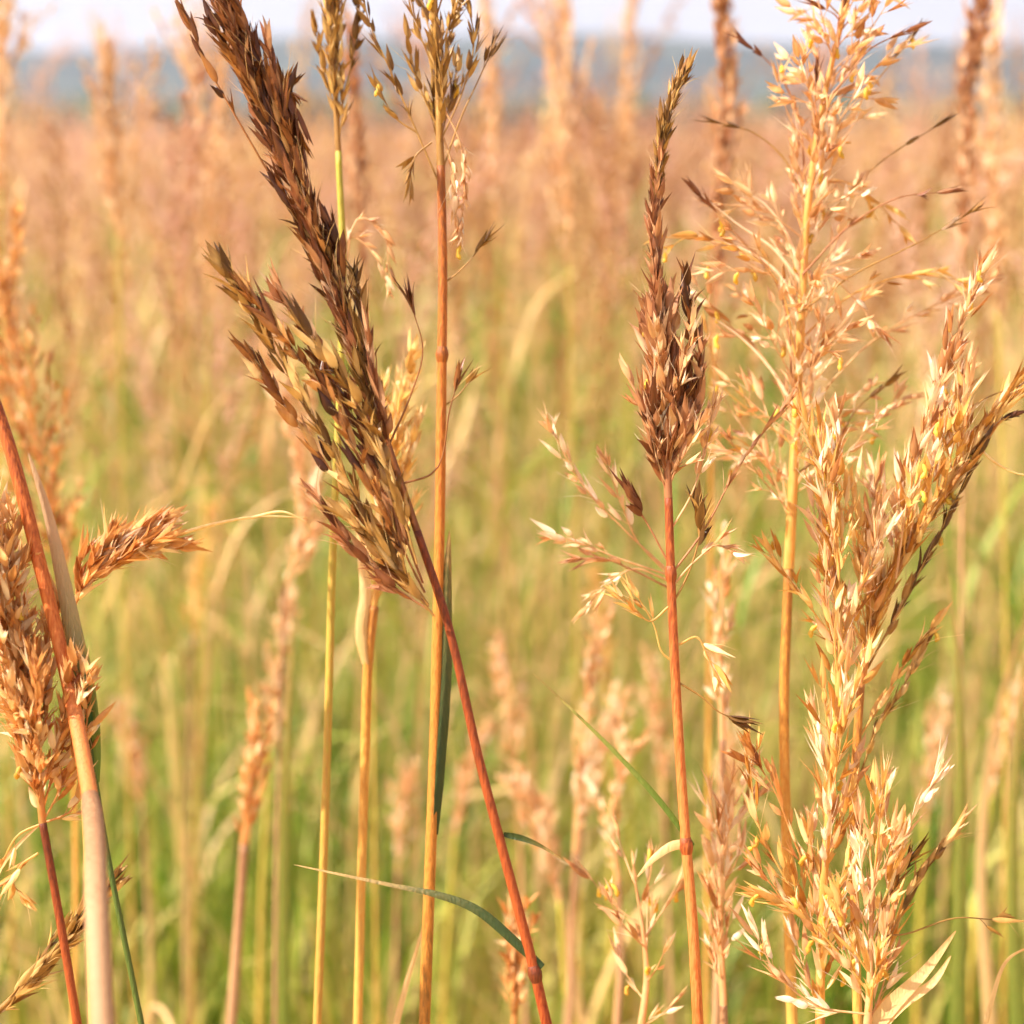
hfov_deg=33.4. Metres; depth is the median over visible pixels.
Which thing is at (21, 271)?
field stalk
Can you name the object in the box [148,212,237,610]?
field stalk
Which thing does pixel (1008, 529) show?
field stalk
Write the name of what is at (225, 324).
field stalk
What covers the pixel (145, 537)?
grass stalk
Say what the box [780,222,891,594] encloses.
field stalk
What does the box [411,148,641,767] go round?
field stalk
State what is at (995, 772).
grass stalk
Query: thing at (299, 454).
grass stalk
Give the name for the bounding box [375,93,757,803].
field stalk
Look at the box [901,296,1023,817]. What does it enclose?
field stalk
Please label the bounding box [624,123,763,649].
field stalk
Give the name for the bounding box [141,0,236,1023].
grass stalk
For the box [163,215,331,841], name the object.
field stalk
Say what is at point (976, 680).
field stalk
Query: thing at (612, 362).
field stalk
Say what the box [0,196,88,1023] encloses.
grass stalk
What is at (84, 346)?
field stalk
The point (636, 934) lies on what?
grass stalk
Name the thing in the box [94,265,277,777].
field stalk
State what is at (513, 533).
field stalk
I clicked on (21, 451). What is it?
field stalk
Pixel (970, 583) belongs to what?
field stalk
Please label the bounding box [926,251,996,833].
field stalk
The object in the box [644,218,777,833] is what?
field stalk
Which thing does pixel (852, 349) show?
field stalk
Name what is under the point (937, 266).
field stalk
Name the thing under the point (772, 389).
field stalk
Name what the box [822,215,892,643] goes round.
field stalk
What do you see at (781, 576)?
field stalk
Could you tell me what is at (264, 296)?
field stalk
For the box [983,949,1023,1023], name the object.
grass tuft
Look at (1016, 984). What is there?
grass stem
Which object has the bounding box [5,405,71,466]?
field stalk
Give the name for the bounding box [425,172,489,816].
field stalk
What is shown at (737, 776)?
grass stalk
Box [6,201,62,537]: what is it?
field stalk
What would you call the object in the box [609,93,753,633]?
field stalk
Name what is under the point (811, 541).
field stalk
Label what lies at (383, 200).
field stalk
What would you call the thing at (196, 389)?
field stalk
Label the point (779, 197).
field stalk
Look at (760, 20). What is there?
sky
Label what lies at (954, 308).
field stalk
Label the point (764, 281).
field stalk
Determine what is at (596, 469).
field stalk
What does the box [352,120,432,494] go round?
field stalk
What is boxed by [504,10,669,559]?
field stalk
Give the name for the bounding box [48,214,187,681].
field stalk
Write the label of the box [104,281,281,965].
field stalk
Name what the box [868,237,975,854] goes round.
field stalk
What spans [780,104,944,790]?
field stalk
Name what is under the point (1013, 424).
field stalk
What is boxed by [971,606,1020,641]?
field stalk
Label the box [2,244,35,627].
field stalk
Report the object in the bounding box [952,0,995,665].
grass stalk
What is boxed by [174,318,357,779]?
field stalk
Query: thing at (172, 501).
field stalk
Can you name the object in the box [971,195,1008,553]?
field stalk
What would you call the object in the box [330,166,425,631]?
field stalk
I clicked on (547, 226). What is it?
field stalk
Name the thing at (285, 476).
field stalk
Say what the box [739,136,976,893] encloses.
field stalk
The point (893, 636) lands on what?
field stalk
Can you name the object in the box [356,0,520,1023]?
grass stalk
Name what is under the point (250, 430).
field stalk
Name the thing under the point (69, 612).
grass stalk
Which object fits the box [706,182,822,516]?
field stalk
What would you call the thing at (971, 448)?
grass stalk
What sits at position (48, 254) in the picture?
field stalk
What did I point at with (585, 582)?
field stalk
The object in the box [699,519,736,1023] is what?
grass stalk
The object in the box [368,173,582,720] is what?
field stalk
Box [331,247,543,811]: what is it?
field stalk
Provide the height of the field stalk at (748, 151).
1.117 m
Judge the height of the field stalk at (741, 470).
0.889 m
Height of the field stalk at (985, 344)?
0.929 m
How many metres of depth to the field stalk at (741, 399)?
2.63 m
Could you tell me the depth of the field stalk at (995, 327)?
2.33 m
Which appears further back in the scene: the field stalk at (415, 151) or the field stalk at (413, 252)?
the field stalk at (415, 151)
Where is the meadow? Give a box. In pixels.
[0,0,1023,687]
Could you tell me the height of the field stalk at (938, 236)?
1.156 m
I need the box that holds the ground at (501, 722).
[7,134,1022,1023]
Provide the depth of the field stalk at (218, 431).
3.37 m
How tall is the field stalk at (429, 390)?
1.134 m
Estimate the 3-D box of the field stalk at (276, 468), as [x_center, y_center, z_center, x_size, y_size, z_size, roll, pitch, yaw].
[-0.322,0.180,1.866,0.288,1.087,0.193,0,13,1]
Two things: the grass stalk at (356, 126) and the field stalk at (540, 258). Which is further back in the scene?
the field stalk at (540, 258)
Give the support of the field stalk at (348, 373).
on the ground at (501, 722)
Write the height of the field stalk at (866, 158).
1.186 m
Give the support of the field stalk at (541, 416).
on the ground at (501, 722)
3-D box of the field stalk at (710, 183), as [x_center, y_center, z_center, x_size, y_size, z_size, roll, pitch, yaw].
[0.186,0.190,1.600,0.431,1.182,0.167,-3,13,-14]
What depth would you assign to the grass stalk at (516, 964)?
0.78 m
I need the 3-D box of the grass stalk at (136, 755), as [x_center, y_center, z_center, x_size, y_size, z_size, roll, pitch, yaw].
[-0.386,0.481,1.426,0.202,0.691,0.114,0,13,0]
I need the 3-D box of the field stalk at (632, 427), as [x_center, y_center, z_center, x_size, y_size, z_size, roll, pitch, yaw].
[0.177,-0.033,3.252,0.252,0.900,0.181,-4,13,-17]
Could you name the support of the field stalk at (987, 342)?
on the ground at (501, 722)
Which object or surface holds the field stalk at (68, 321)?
on the ground at (501, 722)
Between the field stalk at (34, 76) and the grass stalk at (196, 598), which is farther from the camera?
the field stalk at (34, 76)
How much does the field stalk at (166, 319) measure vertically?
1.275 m
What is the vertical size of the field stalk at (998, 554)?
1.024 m
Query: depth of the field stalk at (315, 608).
1.97 m
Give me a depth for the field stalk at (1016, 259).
1.41 m
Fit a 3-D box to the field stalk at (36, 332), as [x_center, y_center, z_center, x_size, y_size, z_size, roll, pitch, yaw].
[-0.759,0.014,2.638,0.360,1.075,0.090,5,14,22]
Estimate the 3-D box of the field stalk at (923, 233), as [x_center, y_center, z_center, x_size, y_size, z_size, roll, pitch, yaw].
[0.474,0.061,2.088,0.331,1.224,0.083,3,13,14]
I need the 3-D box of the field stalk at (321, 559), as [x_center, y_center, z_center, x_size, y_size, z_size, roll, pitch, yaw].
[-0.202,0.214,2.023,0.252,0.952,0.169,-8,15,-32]
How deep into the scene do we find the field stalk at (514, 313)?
2.58 m
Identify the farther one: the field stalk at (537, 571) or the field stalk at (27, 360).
the field stalk at (27, 360)
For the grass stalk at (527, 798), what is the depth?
1.05 m
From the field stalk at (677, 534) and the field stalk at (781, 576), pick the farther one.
the field stalk at (781, 576)
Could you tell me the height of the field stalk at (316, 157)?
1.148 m
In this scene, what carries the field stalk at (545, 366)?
on the ground at (501, 722)
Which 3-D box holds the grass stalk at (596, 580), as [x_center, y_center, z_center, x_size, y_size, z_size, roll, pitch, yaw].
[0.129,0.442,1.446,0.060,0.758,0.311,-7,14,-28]
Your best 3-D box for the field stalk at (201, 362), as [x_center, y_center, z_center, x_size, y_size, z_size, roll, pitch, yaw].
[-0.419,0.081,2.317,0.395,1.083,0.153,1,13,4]
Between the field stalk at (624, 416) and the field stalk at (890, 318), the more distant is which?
the field stalk at (624, 416)
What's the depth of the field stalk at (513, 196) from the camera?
3.27 m
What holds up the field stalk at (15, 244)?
on the ground at (501, 722)
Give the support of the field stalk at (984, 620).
on the ground at (501, 722)
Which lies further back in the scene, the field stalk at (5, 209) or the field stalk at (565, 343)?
the field stalk at (565, 343)
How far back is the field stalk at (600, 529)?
1.78 m
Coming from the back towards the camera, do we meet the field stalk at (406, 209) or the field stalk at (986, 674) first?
the field stalk at (406, 209)
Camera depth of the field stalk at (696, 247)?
2.27 m
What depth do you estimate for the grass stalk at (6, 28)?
1.30 m
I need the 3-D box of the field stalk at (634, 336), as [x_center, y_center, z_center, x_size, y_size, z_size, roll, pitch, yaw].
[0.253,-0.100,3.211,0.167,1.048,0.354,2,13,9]
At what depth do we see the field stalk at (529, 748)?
1.52 m
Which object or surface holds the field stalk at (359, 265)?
on the ground at (501, 722)
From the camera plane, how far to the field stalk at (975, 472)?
2.55 m
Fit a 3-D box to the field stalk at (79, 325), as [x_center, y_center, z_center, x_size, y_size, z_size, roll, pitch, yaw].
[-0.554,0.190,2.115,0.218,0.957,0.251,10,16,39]
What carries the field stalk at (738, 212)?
on the ground at (501, 722)
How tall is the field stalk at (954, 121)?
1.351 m
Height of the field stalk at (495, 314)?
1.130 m
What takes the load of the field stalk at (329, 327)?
on the ground at (501, 722)
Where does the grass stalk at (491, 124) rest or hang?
on the ground at (501, 722)
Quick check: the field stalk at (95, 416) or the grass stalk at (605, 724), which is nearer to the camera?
the grass stalk at (605, 724)
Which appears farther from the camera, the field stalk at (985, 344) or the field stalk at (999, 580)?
the field stalk at (985, 344)
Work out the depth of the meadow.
4.19 m
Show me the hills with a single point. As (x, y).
(66, 79)
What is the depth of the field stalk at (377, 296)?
2.20 m
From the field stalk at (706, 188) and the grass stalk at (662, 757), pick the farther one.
the field stalk at (706, 188)
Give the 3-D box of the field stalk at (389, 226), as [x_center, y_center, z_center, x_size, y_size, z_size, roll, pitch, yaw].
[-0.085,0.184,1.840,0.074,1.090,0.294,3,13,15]
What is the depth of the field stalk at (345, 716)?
1.85 m
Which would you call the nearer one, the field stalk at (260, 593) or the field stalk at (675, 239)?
the field stalk at (260, 593)
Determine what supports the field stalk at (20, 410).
on the ground at (501, 722)
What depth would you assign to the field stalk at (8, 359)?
1.84 m
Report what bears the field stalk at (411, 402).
on the ground at (501, 722)
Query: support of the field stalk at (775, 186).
on the ground at (501, 722)
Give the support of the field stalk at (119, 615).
on the ground at (501, 722)
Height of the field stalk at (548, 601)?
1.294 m
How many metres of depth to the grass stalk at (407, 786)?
1.35 m
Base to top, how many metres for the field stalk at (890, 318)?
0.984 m
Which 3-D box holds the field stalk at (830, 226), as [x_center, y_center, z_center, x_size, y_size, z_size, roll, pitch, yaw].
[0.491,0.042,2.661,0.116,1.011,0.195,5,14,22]
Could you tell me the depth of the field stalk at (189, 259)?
3.08 m
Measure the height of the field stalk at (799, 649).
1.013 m
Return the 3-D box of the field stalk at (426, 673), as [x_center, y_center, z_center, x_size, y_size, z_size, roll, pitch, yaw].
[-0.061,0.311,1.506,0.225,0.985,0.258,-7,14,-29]
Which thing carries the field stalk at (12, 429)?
on the ground at (501, 722)
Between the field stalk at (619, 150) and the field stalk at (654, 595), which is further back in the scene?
the field stalk at (619, 150)
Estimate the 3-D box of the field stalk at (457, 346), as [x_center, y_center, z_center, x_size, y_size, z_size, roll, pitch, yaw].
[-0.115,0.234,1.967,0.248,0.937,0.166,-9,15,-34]
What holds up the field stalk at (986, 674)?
on the ground at (501, 722)
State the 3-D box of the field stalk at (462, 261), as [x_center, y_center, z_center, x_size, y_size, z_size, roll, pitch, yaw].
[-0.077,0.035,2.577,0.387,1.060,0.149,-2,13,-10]
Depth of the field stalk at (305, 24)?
2.40 m
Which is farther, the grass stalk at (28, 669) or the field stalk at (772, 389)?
the field stalk at (772, 389)
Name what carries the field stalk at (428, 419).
on the ground at (501, 722)
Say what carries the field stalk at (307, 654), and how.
on the ground at (501, 722)
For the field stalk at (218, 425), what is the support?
on the ground at (501, 722)
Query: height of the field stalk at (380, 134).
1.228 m
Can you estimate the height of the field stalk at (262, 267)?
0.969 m
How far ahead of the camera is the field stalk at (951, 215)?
3.43 m
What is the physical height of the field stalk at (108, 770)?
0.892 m
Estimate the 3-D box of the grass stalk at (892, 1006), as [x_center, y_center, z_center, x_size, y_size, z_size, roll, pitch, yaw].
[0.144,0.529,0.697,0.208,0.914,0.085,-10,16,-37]
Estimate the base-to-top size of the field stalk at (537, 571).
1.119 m
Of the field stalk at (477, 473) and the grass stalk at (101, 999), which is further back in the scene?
the field stalk at (477, 473)
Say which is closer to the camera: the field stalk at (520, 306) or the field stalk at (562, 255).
the field stalk at (562, 255)
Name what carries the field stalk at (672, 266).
on the ground at (501, 722)
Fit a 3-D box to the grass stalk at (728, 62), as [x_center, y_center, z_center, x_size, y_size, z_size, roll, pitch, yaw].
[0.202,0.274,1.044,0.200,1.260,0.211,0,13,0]
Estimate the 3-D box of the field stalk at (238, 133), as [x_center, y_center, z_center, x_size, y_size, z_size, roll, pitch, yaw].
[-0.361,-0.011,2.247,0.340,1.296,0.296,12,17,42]
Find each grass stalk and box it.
[0,0,27,1023]
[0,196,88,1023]
[0,400,115,1023]
[0,468,115,1023]
[0,826,132,1013]
[28,453,143,1023]
[73,498,307,1016]
[78,19,172,1023]
[108,674,155,1023]
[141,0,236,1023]
[175,0,560,1023]
[179,490,311,1023]
[226,681,280,1023]
[255,334,330,1023]
[256,559,304,1023]
[307,0,396,1023]
[342,8,378,1023]
[352,325,429,1023]
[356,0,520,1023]
[385,754,424,1023]
[440,709,496,1023]
[444,0,641,1023]
[475,0,651,1023]
[488,624,528,1023]
[489,891,540,1023]
[494,759,577,1023]
[530,0,771,1023]
[531,46,802,1023]
[558,797,696,1023]
[564,678,640,1023]
[565,593,615,1023]
[581,699,657,1023]
[583,562,616,1023]
[633,641,674,1023]
[644,0,1007,1023]
[687,744,773,1023]
[698,0,748,1023]
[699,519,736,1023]
[705,713,746,845]
[721,385,904,1023]
[728,735,1023,1023]
[745,238,1023,1023]
[903,0,1010,1023]
[911,679,952,1023]
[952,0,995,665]
[967,649,1023,1023]
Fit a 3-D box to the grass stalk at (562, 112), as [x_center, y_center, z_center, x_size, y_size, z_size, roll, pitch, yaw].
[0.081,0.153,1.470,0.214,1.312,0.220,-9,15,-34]
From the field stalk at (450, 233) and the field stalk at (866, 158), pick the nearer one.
the field stalk at (866, 158)
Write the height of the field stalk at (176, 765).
1.171 m
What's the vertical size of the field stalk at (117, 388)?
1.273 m
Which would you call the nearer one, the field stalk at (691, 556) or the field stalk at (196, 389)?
the field stalk at (691, 556)
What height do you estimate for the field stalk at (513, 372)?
1.178 m
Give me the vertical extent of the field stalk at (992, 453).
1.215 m
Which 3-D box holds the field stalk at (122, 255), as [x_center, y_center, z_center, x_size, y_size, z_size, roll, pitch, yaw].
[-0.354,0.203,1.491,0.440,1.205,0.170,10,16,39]
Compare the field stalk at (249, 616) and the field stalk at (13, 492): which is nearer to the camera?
the field stalk at (249, 616)
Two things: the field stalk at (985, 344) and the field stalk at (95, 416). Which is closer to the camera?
the field stalk at (95, 416)
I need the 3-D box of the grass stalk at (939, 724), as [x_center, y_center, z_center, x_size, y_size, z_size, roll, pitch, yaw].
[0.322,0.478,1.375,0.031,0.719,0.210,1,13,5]
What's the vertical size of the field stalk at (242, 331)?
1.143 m
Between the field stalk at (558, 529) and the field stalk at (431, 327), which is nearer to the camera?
the field stalk at (558, 529)
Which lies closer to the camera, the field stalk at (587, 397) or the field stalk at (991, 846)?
the field stalk at (991, 846)
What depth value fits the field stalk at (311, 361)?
2.46 m
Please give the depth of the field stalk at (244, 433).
3.32 m
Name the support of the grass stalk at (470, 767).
on the ground at (501, 722)
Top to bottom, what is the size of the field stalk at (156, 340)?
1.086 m
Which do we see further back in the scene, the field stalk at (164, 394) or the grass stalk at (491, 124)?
the field stalk at (164, 394)
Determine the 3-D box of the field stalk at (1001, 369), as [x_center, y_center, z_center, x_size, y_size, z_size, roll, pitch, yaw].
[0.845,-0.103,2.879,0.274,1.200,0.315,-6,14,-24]
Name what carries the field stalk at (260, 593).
on the ground at (501, 722)
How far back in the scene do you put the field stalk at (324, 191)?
2.41 m
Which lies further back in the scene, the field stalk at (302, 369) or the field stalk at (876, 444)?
the field stalk at (876, 444)
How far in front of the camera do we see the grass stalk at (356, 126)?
1.10 m
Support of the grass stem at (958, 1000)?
on the ground at (501, 722)
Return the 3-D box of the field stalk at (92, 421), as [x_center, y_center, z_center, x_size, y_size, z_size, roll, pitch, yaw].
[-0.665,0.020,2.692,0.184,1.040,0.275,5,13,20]
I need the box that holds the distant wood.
[1,90,1023,135]
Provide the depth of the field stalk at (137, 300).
2.68 m
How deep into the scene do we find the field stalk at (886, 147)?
2.89 m
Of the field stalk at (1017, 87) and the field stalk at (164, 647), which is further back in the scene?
the field stalk at (1017, 87)
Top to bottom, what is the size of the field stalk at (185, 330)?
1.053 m
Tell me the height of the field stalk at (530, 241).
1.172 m
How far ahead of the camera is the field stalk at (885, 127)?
2.73 m
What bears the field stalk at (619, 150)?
on the ground at (501, 722)
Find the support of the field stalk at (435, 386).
on the ground at (501, 722)
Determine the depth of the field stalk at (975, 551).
1.60 m
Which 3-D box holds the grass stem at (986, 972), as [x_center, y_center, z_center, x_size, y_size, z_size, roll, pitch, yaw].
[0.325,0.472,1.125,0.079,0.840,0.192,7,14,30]
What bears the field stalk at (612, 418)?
on the ground at (501, 722)
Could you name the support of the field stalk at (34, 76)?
on the ground at (501, 722)
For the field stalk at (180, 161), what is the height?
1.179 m
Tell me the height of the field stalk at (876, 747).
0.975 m
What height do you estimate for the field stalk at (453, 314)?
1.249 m
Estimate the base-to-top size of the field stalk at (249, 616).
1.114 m
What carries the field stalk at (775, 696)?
on the ground at (501, 722)
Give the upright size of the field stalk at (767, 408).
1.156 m
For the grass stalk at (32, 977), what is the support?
on the ground at (501, 722)
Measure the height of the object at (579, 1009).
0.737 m
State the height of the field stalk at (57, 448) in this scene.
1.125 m
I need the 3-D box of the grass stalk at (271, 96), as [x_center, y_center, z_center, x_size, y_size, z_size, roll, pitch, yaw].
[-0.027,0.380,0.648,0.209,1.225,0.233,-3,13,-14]
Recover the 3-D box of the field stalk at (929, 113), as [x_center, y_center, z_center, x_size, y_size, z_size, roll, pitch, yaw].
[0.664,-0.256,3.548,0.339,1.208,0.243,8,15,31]
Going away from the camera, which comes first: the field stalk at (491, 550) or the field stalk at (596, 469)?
the field stalk at (491, 550)
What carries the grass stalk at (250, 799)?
on the ground at (501, 722)
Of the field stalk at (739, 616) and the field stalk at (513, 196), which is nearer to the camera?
the field stalk at (739, 616)
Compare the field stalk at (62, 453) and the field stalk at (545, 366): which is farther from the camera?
the field stalk at (545, 366)
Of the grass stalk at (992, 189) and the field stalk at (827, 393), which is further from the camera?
the field stalk at (827, 393)
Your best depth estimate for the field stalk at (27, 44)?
1.49 m
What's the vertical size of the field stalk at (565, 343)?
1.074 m
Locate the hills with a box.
[1,33,1023,115]
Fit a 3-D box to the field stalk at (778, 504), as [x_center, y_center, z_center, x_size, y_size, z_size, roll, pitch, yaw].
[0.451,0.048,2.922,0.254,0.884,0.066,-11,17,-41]
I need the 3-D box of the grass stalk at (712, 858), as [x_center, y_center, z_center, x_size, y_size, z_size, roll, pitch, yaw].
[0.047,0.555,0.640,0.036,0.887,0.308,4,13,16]
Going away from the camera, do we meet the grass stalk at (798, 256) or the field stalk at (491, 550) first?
the grass stalk at (798, 256)
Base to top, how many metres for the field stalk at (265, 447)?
1.157 m
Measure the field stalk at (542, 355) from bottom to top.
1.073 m
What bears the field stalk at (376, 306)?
on the ground at (501, 722)
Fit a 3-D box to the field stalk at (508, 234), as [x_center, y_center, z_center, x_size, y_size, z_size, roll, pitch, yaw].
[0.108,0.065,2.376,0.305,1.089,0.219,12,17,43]
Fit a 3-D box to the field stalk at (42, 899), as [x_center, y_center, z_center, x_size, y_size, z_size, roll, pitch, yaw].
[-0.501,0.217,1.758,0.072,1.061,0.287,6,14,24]
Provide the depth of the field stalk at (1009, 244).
2.51 m
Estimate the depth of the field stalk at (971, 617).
1.85 m
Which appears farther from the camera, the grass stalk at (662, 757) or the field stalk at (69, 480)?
the field stalk at (69, 480)
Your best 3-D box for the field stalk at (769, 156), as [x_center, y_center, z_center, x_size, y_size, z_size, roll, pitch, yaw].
[0.156,0.133,1.761,0.352,1.224,0.092,3,13,15]
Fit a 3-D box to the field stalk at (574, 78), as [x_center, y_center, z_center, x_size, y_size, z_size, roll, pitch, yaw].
[0.215,0.131,1.719,0.350,1.246,0.251,3,13,14]
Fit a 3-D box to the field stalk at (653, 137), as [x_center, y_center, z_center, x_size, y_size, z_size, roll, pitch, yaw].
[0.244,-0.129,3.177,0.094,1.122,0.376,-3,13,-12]
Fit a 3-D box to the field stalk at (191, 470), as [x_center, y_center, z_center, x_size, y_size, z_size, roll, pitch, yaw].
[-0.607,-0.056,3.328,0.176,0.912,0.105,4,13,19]
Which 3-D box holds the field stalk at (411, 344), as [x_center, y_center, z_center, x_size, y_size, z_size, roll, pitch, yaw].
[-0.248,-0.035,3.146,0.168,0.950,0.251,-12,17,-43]
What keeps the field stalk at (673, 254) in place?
on the ground at (501, 722)
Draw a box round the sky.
[0,0,1023,50]
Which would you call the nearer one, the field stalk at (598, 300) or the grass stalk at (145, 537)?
the grass stalk at (145, 537)
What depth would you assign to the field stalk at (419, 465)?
2.28 m
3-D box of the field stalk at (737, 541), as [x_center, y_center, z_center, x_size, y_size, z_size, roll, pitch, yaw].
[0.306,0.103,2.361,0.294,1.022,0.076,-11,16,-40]
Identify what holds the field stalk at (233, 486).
on the ground at (501, 722)
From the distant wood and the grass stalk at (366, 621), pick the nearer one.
the grass stalk at (366, 621)
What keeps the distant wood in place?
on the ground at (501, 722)
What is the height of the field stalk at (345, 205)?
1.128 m
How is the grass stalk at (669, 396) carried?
on the ground at (501, 722)
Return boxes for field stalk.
[0,33,318,1023]
[0,117,60,1023]
[0,344,9,1004]
[0,399,105,516]
[0,614,106,955]
[1,2,55,88]
[1,83,141,713]
[1,169,100,521]
[1,170,147,947]
[2,121,275,899]
[2,182,91,549]
[2,211,89,537]
[2,227,66,506]
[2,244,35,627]
[2,435,109,937]
[4,126,228,852]
[4,272,91,633]
[5,26,83,757]
[5,65,77,544]
[5,282,173,619]
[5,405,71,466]
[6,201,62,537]
[6,434,44,600]
[7,199,119,607]
[7,393,145,984]
[7,394,93,597]
[9,109,92,601]
[15,203,135,689]
[17,188,185,803]
[17,413,98,597]
[20,252,83,570]
[22,121,141,657]
[31,105,225,856]
[37,173,220,690]
[40,348,180,950]
[47,201,187,741]
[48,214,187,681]
[49,188,160,525]
[57,192,184,781]
[58,169,344,932]
[61,343,123,585]
[66,26,294,684]
[71,6,237,713]
[71,249,208,722]
[72,143,273,916]
[74,153,326,833]
[79,10,270,988]
[80,127,397,904]
[81,155,263,1000]
[85,174,343,776]
[92,39,402,1023]
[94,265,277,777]
[98,272,282,693]
[104,280,350,1012]
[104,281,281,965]
[106,330,207,723]
[106,411,180,968]
[112,362,292,957]
[113,123,346,650]
[125,51,197,621]
[135,154,356,752]
[135,206,299,928]
[143,134,518,1023]
[146,241,231,609]
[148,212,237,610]
[150,94,418,974]
[151,118,248,492]
[156,67,436,981]
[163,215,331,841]
[165,249,225,555]
[167,369,239,579]
[169,58,296,504]
[171,2,544,1023]
[172,237,301,650]
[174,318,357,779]
[179,144,283,663]
[182,116,424,668]
[182,178,269,567]
[194,145,363,584]
[195,125,282,741]
[198,151,332,637]
[198,303,284,623]
[205,124,269,542]
[208,0,453,676]
[209,307,383,989]
[212,273,279,580]
[220,139,334,686]
[221,214,296,735]
[223,305,358,914]
[231,365,324,798]
[240,154,514,804]
[250,114,419,635]
[260,102,492,694]
[260,405,506,927]
[268,242,434,727]
[281,247,350,551]
[302,131,432,656]
[323,302,623,1022]
[325,298,524,795]
[328,260,371,584]
[329,137,486,721]
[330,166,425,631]
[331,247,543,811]
[339,0,614,975]
[340,190,577,786]
[341,327,481,754]
[347,139,434,472]
[347,262,451,679]
[349,86,628,995]
[349,159,435,708]
[350,53,523,688]
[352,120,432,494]
[355,128,638,1023]
[356,72,509,793]
[356,115,417,526]
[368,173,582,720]
[370,67,611,1001]
[371,8,643,671]
[374,165,480,622]
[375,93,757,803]
[375,169,493,907]
[385,120,637,834]
[387,200,483,529]
[390,244,437,686]
[397,83,588,703]
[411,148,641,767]
[416,0,683,783]
[419,165,547,601]
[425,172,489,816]
[429,151,595,683]
[429,219,704,910]
[431,28,649,820]
[448,162,513,779]
[454,128,723,773]
[454,160,633,901]
[456,80,636,500]
[457,157,559,595]
[462,103,566,745]
[462,177,623,696]
[465,151,580,622]
[468,131,624,597]
[472,143,649,760]
[476,350,638,808]
[483,167,550,698]
[486,198,640,738]
[503,147,639,621]
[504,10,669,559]
[507,28,830,1012]
[507,157,679,859]
[510,133,633,684]
[514,190,623,674]
[515,0,841,1020]
[523,139,664,835]
[524,183,596,598]
[528,240,641,1012]
[530,2,865,945]
[532,69,890,988]
[540,253,638,587]
[540,260,659,679]
[543,210,636,989]
[545,117,720,739]
[545,335,755,848]
[557,158,623,628]
[575,140,744,640]
[576,252,684,673]
[584,172,707,696]
[601,179,649,650]
[605,134,673,662]
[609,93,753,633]
[612,160,808,662]
[618,139,899,834]
[618,173,681,603]
[620,269,800,808]
[622,211,752,705]
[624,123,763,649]
[629,197,803,615]
[634,186,736,747]
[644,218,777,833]
[646,25,861,712]
[647,216,824,804]
[651,347,827,1011]
[656,277,918,983]
[664,145,1023,1018]
[680,144,850,685]
[682,259,928,1023]
[696,232,801,587]
[701,87,755,714]
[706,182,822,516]
[707,171,806,567]
[712,232,843,927]
[714,184,859,675]
[715,262,1023,1010]
[717,113,992,874]
[718,147,923,887]
[723,74,984,686]
[729,279,838,657]
[732,356,957,807]
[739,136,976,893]
[740,300,882,790]
[741,138,816,591]
[741,244,944,777]
[742,294,848,757]
[745,266,931,1004]
[746,115,907,640]
[749,40,974,632]
[762,261,956,905]
[762,262,1023,891]
[767,63,1022,771]
[773,91,944,501]
[777,55,1021,727]
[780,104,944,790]
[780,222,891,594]
[796,216,862,623]
[815,194,1023,1023]
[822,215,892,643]
[838,202,916,643]
[846,73,1023,781]
[850,111,919,624]
[852,488,1023,1007]
[858,26,949,832]
[858,625,1023,743]
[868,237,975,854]
[869,99,1023,803]
[877,529,1023,981]
[880,278,1006,736]
[884,262,920,858]
[885,10,1023,377]
[885,177,1021,444]
[888,84,1006,652]
[901,286,1023,908]
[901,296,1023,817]
[904,127,1013,1023]
[905,648,1023,735]
[910,229,1023,525]
[917,16,1020,595]
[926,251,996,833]
[927,120,1023,685]
[932,220,1023,693]
[939,188,1016,681]
[947,221,1023,810]
[948,277,1006,585]
[950,118,1023,671]
[952,516,1023,857]
[968,490,1023,843]
[970,118,1023,732]
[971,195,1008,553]
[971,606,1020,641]
[973,237,1023,662]
[979,52,1023,428]
[990,108,1022,693]
[996,752,1023,781]
[1003,250,1023,283]
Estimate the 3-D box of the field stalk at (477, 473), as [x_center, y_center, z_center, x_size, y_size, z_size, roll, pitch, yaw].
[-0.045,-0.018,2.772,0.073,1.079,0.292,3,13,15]
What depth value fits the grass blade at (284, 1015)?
0.95 m
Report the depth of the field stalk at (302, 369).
1.71 m
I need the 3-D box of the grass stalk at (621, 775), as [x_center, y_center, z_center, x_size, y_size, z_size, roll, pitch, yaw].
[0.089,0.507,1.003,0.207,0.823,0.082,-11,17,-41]
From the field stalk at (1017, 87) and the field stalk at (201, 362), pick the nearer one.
the field stalk at (201, 362)
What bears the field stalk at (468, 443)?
on the ground at (501, 722)
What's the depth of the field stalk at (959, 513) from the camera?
2.67 m
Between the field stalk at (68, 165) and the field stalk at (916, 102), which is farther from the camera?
the field stalk at (68, 165)
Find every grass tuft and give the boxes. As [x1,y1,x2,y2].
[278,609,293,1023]
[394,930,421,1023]
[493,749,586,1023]
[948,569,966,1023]
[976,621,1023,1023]
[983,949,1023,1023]
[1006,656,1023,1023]
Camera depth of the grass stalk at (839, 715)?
0.63 m
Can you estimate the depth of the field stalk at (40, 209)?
2.28 m
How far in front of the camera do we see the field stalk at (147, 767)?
1.54 m
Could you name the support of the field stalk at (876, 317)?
on the ground at (501, 722)
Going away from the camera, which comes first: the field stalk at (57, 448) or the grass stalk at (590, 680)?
the grass stalk at (590, 680)
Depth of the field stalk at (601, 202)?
1.58 m

